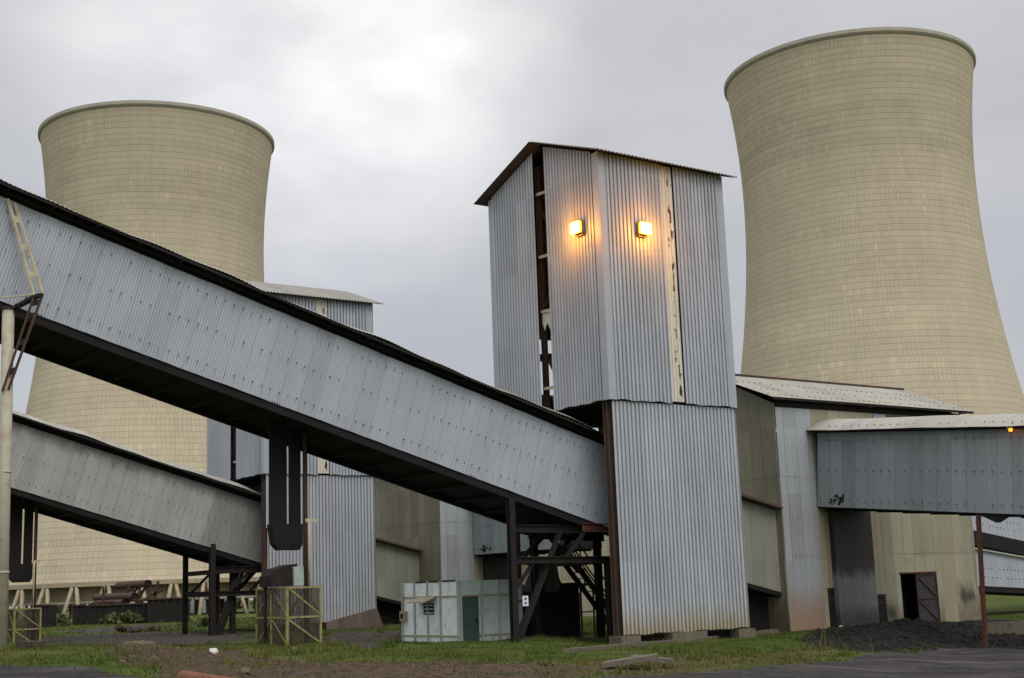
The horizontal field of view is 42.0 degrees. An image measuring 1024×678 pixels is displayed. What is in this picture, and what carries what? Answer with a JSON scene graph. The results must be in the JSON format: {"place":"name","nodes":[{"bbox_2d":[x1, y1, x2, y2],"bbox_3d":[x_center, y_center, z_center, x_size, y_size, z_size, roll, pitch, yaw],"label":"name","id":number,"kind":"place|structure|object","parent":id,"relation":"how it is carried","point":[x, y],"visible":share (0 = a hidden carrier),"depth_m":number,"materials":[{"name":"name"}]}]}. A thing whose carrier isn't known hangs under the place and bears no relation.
{"place":"outdoors","nodes":[
{"label":"outdoors","id":0,"kind":"place"},
{"bbox_2d":[92,644,833,677],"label":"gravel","id":1,"kind":"structure","parent":0,"point":[375,661],"depth_m":29.29,"materials":[{"name":"grey gravel"}]},
{"bbox_2d":[0,594,1023,677],"bbox_3d":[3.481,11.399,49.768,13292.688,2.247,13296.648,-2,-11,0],"label":"ground","id":2,"kind":"structure","parent":0,"point":[951,662],"depth_m":32.57,"materials":[{"name":"green plant"}]},
{"bbox_2d":[0,306,15,649],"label":"support pole","id":3,"kind":"object","parent":2,"relation":"on","point":[7,353],"visible":0.95,"depth_m":38.92,"materials":[{"name":"metal"}]},
{"bbox_2d":[0,199,43,391],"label":"ladder arm","id":4,"kind":"object","parent":3,"relation":"attached to","point":[32,300],"visible":1,"depth_m":39.99},
{"bbox_2d":[7,608,41,642],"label":"guard cage","id":5,"kind":"object","parent":2,"relation":"on","point":[13,624],"visible":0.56,"depth_m":65.69,"materials":[{"name":"yellow paint"}]},
{"bbox_2d":[9,494,40,640],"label":"takeup frame","id":6,"kind":"object","parent":2,"relation":"on","point":[23,572],"visible":0.56,"depth_m":67.02,"materials":[{"name":"black metal"}]},
{"bbox_2d":[16,641,45,648],"bbox_3d":[-14.352,9.150,39.745,0.479,0.264,2.009,5,-13,-33],"label":"timber sleeper","id":7,"kind":"object","parent":2,"relation":"on","point":[28,644],"visible":0.64,"depth_m":39.21,"materials":[{"name":"grey wood"}]},
{"bbox_2d":[31,604,56,627],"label":"scrap bin","id":8,"kind":"object","parent":2,"relation":"on","point":[49,613],"visible":0.63,"depth_m":113.94,"materials":[{"name":"metal"}]},
{"bbox_2d":[54,613,71,625],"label":"shrub","id":9,"kind":"object","parent":2,"relation":"on","point":[60,622],"visible":0.43,"depth_m":115.62,"materials":[{"name":"green plant"}]},
{"bbox_2d":[71,604,89,624],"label":"scrap bin","id":10,"kind":"object","parent":2,"relation":"on","point":[81,614],"visible":0.86,"depth_m":121.70,"materials":[{"name":"metal"}]},
{"bbox_2d":[97,612,123,624],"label":"shrub","id":11,"kind":"object","parent":2,"relation":"on","point":[110,619],"visible":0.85,"depth_m":116.90,"materials":[{"name":"green plant"}]},
{"bbox_2d":[89,603,147,624],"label":"scrap bin","id":12,"kind":"object","parent":2,"relation":"on","point":[97,611],"visible":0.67,"depth_m":118.76,"materials":[{"name":"metal"}]},
{"bbox_2d":[114,624,141,632],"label":"spoil heap","id":13,"kind":"object","parent":2,"relation":"on","point":[126,629],"visible":0.76,"depth_m":81.90,"materials":[{"name":"brown soil"}]},
{"bbox_2d":[93,581,163,603],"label":"pipe rack","id":14,"kind":"object","parent":2,"relation":"on","point":[150,595],"visible":0.46,"depth_m":123.82,"materials":[{"name":"metal"}]},
{"bbox_2d":[94,599,126,604],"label":"steel pipe","id":15,"kind":"object","parent":14,"relation":"on","point":[119,601],"visible":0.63,"depth_m":120.59,"materials":[{"name":"brown metal"}]},
{"bbox_2d":[92,592,137,600],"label":"steel pipe","id":16,"kind":"object","parent":14,"relation":"on","point":[116,596],"visible":1,"depth_m":121.76,"materials":[{"name":"brown metal"}]},
{"bbox_2d":[115,579,151,588],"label":"steel pipe","id":17,"kind":"object","parent":14,"relation":"on","point":[136,584],"visible":1,"depth_m":123.75,"materials":[{"name":"brown metal"}]},
{"bbox_2d":[117,609,145,623],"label":"shrub","id":18,"kind":"object","parent":2,"relation":"on","point":[127,618],"visible":0.88,"depth_m":117.10,"materials":[{"name":"green plant"}]},
{"bbox_2d":[8,100,274,620],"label":"cooling tower","id":19,"kind":"structure","parent":2,"relation":"on","point":[188,180],"depth_m":170.89,"materials":[{"name":"concrete"}]},
{"bbox_2d":[136,640,155,644],"bbox_3d":[-10.267,8.660,37.347,0.594,0.440,0.550,-2,-11,0],"label":"rubble stone","id":20,"kind":"object","parent":2,"relation":"on","point":[145,642],"visible":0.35,"depth_m":37.34,"materials":[{"name":"grey stone"}]},
{"bbox_2d":[144,626,160,631],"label":"spoil heap","id":21,"kind":"object","parent":2,"relation":"on","point":[151,628],"visible":0.8,"depth_m":84.65,"materials":[{"name":"brown soil"}]},
{"bbox_2d":[149,655,158,660],"bbox_3d":[-8.230,7.375,30.575,0.229,0.247,0.270,8,-15,-44],"label":"rubble stone","id":22,"kind":"object","parent":2,"relation":"on","point":[154,658],"visible":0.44,"depth_m":30.48,"materials":[{"name":"stone"}]},
{"bbox_2d":[146,597,189,622],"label":"scrap bin","id":23,"kind":"object","parent":2,"relation":"on","point":[168,610],"visible":0.86,"depth_m":117.29,"materials":[{"name":"metal"}]},
{"bbox_2d":[190,600,193,612],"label":"pale shed","id":24,"kind":"structure","parent":2,"relation":"on","point":[192,606],"depth_m":204.78,"materials":[{"name":"blue paint"}]},
{"bbox_2d":[196,615,207,626],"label":"shrub","id":25,"kind":"object","parent":2,"relation":"on","point":[203,621],"visible":0.39,"depth_m":92.92,"materials":[{"name":"green plant"}]},
{"bbox_2d":[176,670,231,677],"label":"steel pipe","id":26,"kind":"object","parent":2,"relation":"on","point":[183,674],"visible":1,"depth_m":26.58,"materials":[{"name":"orange metal"}]},
{"bbox_2d":[202,600,205,612],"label":"pale shed","id":27,"kind":"structure","parent":2,"relation":"on","point":[204,607],"depth_m":202.27,"materials":[{"name":"blue paint"}]},
{"bbox_2d":[209,648,218,653],"bbox_3d":[-7.569,7.934,33.767,0.224,0.207,0.227,6,-13,-36],"label":"rubble stone","id":28,"kind":"object","parent":2,"relation":"on","point":[214,650],"visible":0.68,"depth_m":33.70,"materials":[{"name":"white stone"}]},
{"bbox_2d":[188,585,240,620],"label":"rail fence","id":29,"kind":"object","parent":2,"relation":"on","point":[206,614],"visible":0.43,"depth_m":109.86,"materials":[{"name":"grey metal"}]},
{"bbox_2d":[182,544,260,635],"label":"steel trestle","id":30,"kind":"object","parent":2,"relation":"on","point":[234,590],"visible":0.66,"depth_m":71.49,"materials":[{"name":"black metal"}]},
{"bbox_2d":[11,410,260,573],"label":"conveyor gallery","id":31,"kind":"object","parent":30,"relation":"on","point":[76,477],"visible":0.91,"depth_m":69.31,"materials":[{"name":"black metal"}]},
{"bbox_2d":[240,667,250,675],"bbox_3d":[-5.524,6.912,27.624,0.283,0.200,0.214,-10,-13,34],"label":"rubble stone","id":32,"kind":"object","parent":2,"relation":"on","point":[245,671],"visible":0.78,"depth_m":27.54,"materials":[{"name":"brown stone"}]},
{"bbox_2d":[256,586,321,644],"bbox_3d":[-7.795,9.718,46.425,1.335,2.144,2.485,5,-13,-35],"label":"guard cage","id":33,"kind":"object","parent":2,"relation":"on","point":[290,602],"visible":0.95,"depth_m":45.80,"materials":[{"name":"yellow paint"}]},
{"bbox_2d":[259,564,303,586],"bbox_3d":[-8.033,8.237,46.398,1.200,0.760,1.080,5,-13,-35],"label":"pulley cover","id":34,"kind":"object","parent":33,"relation":"on","point":[285,575],"visible":0.99,"depth_m":46.09,"materials":[{"name":"metal"}]},
{"bbox_2d":[263,419,316,643],"bbox_3d":[-7.812,5.949,46.834,1.385,9.300,1.557,5,-13,-35],"label":"takeup frame","id":35,"kind":"object","parent":2,"relation":"on","point":[294,534],"visible":0.77,"depth_m":46.97,"materials":[{"name":"black metal"}]},
{"bbox_2d":[207,280,383,632],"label":"transfer tower","id":36,"kind":"structure","parent":2,"relation":"on","point":[341,504],"depth_m":73.67,"materials":[{"name":"grey metal"}]},
{"bbox_2d":[57,592,621,613],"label":"distant scrub","id":37,"kind":"object","parent":2,"relation":"on","point":[238,604],"visible":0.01,"depth_m":293.38,"materials":[{"name":"green plant"}]},
{"bbox_2d":[399,579,522,642],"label":"container shed","id":38,"kind":"structure","parent":2,"relation":"on","point":[448,610],"depth_m":53.69,"materials":[{"name":"green paint"}]},
{"bbox_2d":[462,596,479,641],"bbox_3d":[-1.645,11.190,52.881,0.779,1.920,0.045,5,-13,-35],"label":"door","id":39,"kind":"structure","parent":38,"relation":"in","point":[470,605],"depth_m":52.88,"materials":[{"name":"metal"}]},
{"bbox_2d":[375,478,609,615],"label":"coal shed","id":40,"kind":"structure","parent":2,"relation":"on","point":[439,533],"depth_m":84.00,"materials":[{"name":"beige metal"}]},
{"bbox_2d":[376,537,422,623],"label":"link gallery","id":41,"kind":"object","parent":40,"relation":"attached to","point":[397,564],"visible":0.27,"depth_m":83.17,"materials":[{"name":"beige metal"}]},
{"bbox_2d":[472,512,601,556],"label":"conveyor gallery","id":42,"kind":"object","parent":40,"relation":"attached to","point":[489,537],"visible":0.14,"depth_m":81.92,"materials":[{"name":"metal"}]},
{"bbox_2d":[0,614,1023,677],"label":"grass","id":43,"kind":"structure","parent":2,"relation":"on","point":[750,652],"depth_m":35.14,"materials":[{"name":"green plant"}]},
{"bbox_2d":[522,568,595,636],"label":"drive house","id":44,"kind":"structure","parent":2,"relation":"on","point":[561,610],"depth_m":56.03,"materials":[{"name":"black metal"}]},
{"bbox_2d":[506,498,613,642],"bbox_3d":[1.970,9.435,53.407,7.632,5.700,4.005,5,-13,-35],"label":"steel trestle","id":45,"kind":"object","parent":2,"relation":"on","point":[549,564],"visible":0.87,"depth_m":51.94,"materials":[{"name":"black metal"}]},
{"bbox_2d":[0,179,616,535],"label":"conveyor gallery","id":46,"kind":"object","parent":45,"relation":"on","point":[139,315],"visible":0.95,"depth_m":46.08,"materials":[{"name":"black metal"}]},
{"bbox_2d":[518,596,528,605],"bbox_3d":[0.306,9.835,49.980,0.730,0.380,0.060,5,-13,-35],"label":"safety sign","id":47,"kind":"object","parent":45,"relation":"attached to","point":[524,600],"visible":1,"depth_m":50.07,"materials":[{"name":"metal"}]},
{"bbox_2d":[554,536,605,623],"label":"steel staircase","id":48,"kind":"structure","parent":2,"relation":"on","point":[592,587],"depth_m":54.96,"materials":[{"name":"black metal"}]},
{"bbox_2d":[474,141,755,643],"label":"transfer tower","id":49,"kind":"structure","parent":2,"relation":"on","point":[623,318],"depth_m":53.72,"materials":[{"name":"metal"}]},
{"bbox_2d":[570,220,584,236],"bbox_3d":[2.658,-4.433,53.515,0.360,0.570,0.570,5,-13,-35],"label":"floodlight","id":50,"kind":"object","parent":49,"relation":"attached to","point":[577,227],"visible":1,"depth_m":53.38,"materials":[{"name":"glass"}]},
{"bbox_2d":[636,221,650,237],"bbox_3d":[5.282,-4.402,53.650,0.570,0.570,0.360,5,-13,-35],"label":"floodlight","id":51,"kind":"object","parent":49,"relation":"attached to","point":[643,228],"visible":1,"depth_m":53.54,"materials":[{"name":"glass"}]},
{"bbox_2d":[602,653,658,667],"bbox_3d":[2.450,6.660,27.615,1.220,0.246,0.800,-2,-11,0],"label":"concrete slab","id":52,"kind":"object","parent":2,"relation":"on","point":[635,659],"depth_m":27.27,"materials":[{"name":"grey concrete"}]},
{"bbox_2d":[630,654,673,663],"bbox_3d":[3.013,6.861,28.557,0.901,0.227,0.788,-4,-11,7],"label":"concrete slab","id":53,"kind":"object","parent":2,"relation":"on","point":[665,660],"depth_m":28.18,"materials":[{"name":"grey concrete"}]},
{"bbox_2d":[563,629,778,652],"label":"concrete kerb","id":54,"kind":"structure","parent":2,"relation":"on","point":[608,647],"depth_m":45.69,"materials":[{"name":"grey concrete"}]},
{"bbox_2d":[619,493,782,634],"bbox_3d":[8.693,10.171,61.540,7.070,7.781,4.100,5,-13,-35],"label":"link gallery","id":55,"kind":"object","parent":2,"relation":"on","point":[761,545],"visible":0.14,"depth_m":61.86,"materials":[{"name":"beige metal"}]},
{"bbox_2d":[735,374,981,631],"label":"coal shed","id":56,"kind":"structure","parent":2,"relation":"on","point":[843,567],"depth_m":64.62,"materials":[{"name":"metal"}]},
{"bbox_2d":[900,573,931,619],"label":"doorway","id":57,"kind":"structure","parent":56,"relation":"in","point":[908,586],"depth_m":67.91,"materials":[{"name":"black metal"}]},
{"bbox_2d":[915,573,940,621],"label":"door leaf","id":58,"kind":"structure","parent":56,"relation":"in","point":[926,584],"depth_m":67.29,"materials":[{"name":"metal"}]},
{"bbox_2d":[724,27,1023,587],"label":"cooling tower","id":59,"kind":"structure","parent":2,"relation":"on","point":[867,263],"depth_m":158.26,"materials":[{"name":"concrete"}]},
{"bbox_2d":[795,617,1023,652],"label":"coal lumps","id":60,"kind":"object","parent":2,"relation":"on","point":[886,643],"visible":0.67,"depth_m":57.72,"materials":[{"name":"black stone"}]},
{"bbox_2d":[976,514,1011,646],"bbox_3d":[20.297,10.170,55.606,0.225,5.901,1.971,5,-13,-35],"label":"support post","id":61,"kind":"object","parent":2,"relation":"on","point":[997,518],"visible":0.88,"depth_m":56.10,"materials":[{"name":"red metal"}]},
{"bbox_2d":[807,414,1023,517],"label":"conveyor gallery","id":62,"kind":"object","parent":61,"relation":"on","point":[966,465],"visible":1,"depth_m":58.96,"materials":[{"name":"metal"}]},
{"bbox_2d":[972,516,1023,555],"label":"gallery","id":63,"kind":"object","parent":2,"relation":"on","point":[1010,528],"visible":0.34,"depth_m":93.55,"materials":[{"name":"black metal"}]},
{"bbox_2d":[975,548,1023,595],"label":"gallery","id":64,"kind":"object","parent":2,"relation":"on","point":[1003,573],"visible":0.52,"depth_m":84.71,"materials":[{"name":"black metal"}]},
{"bbox_2d":[987,621,1023,634],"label":"concrete wall","id":65,"kind":"structure","parent":2,"relation":"on","point":[1010,627],"depth_m":61.91,"materials":[{"name":"concrete"}]},
{"bbox_2d":[0,0,1023,608],"label":"sky","id":66,"kind":"structure","parent":0,"point":[387,121],"materials":[{"name":"grey"}]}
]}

